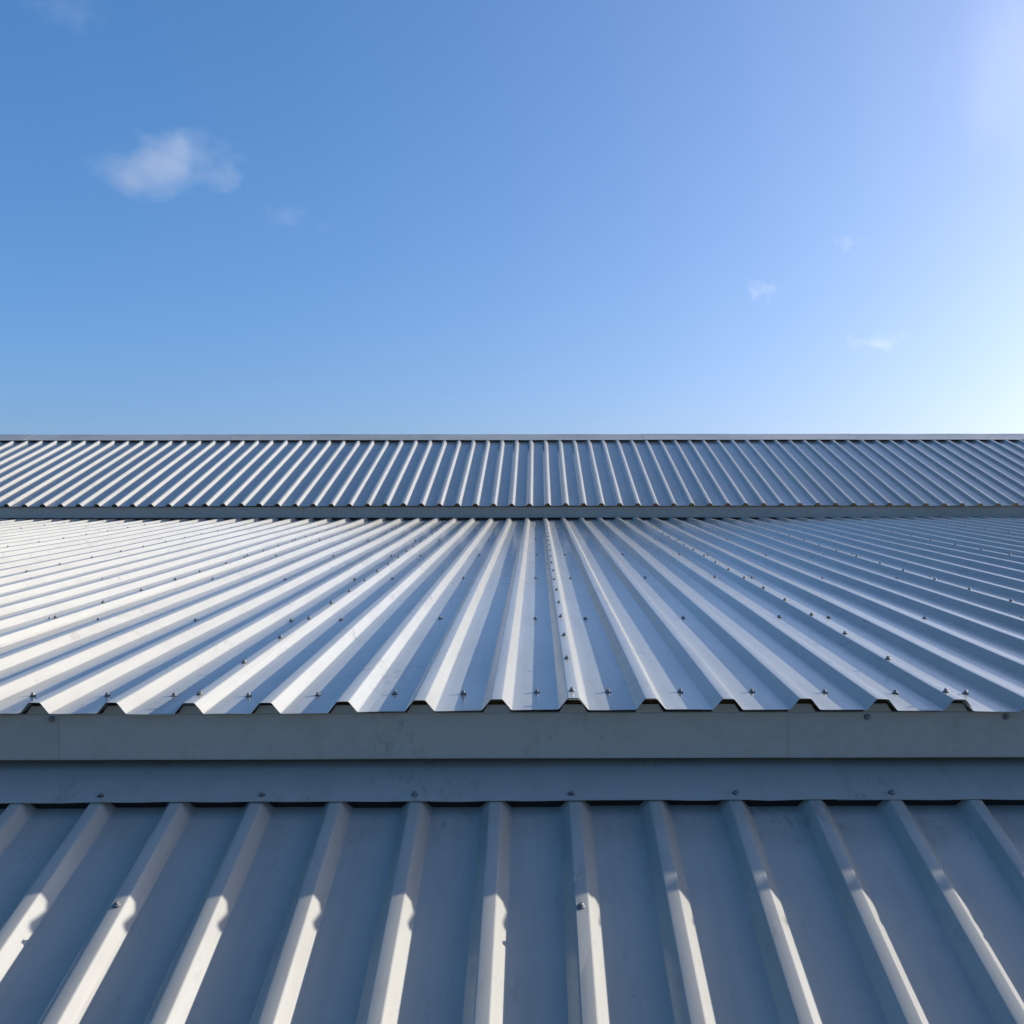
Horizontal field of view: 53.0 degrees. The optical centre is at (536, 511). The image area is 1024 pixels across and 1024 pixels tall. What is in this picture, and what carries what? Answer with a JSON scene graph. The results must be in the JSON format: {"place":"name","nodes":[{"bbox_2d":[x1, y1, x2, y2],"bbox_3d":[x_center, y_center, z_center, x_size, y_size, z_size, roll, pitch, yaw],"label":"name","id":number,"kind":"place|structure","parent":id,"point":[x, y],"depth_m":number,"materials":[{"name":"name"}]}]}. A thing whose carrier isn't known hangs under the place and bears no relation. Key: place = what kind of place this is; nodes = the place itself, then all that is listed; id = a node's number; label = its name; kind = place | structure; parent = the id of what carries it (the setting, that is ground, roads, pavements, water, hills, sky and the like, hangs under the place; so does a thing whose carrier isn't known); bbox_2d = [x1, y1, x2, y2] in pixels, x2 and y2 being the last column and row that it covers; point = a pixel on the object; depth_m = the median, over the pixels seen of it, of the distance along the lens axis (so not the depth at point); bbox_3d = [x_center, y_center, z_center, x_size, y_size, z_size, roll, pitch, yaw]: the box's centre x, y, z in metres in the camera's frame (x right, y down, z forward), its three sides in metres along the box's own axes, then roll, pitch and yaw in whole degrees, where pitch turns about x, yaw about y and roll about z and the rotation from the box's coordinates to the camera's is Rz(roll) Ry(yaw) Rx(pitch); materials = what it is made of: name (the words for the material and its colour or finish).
{"place":"outdoors","nodes":[
{"label":"outdoors","id":0,"kind":"place"},
{"bbox_2d":[0,757,1023,1023],"bbox_3d":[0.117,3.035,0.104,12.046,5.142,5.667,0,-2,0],"label":"metal roof","id":1,"kind":"structure","parent":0,"point":[600,891],"depth_m":2.28,"materials":[{"name":"metal"}]},
{"bbox_2d":[0,516,1023,759],"bbox_3d":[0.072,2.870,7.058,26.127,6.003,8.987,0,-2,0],"label":"metal roof","id":2,"kind":"structure","parent":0,"point":[416,638],"depth_m":3.70,"materials":[{"name":"metal"}]},
{"bbox_2d":[0,0,1023,434],"label":"sky","id":3,"kind":"structure","parent":0,"point":[217,216],"materials":[{"name":"blue"}]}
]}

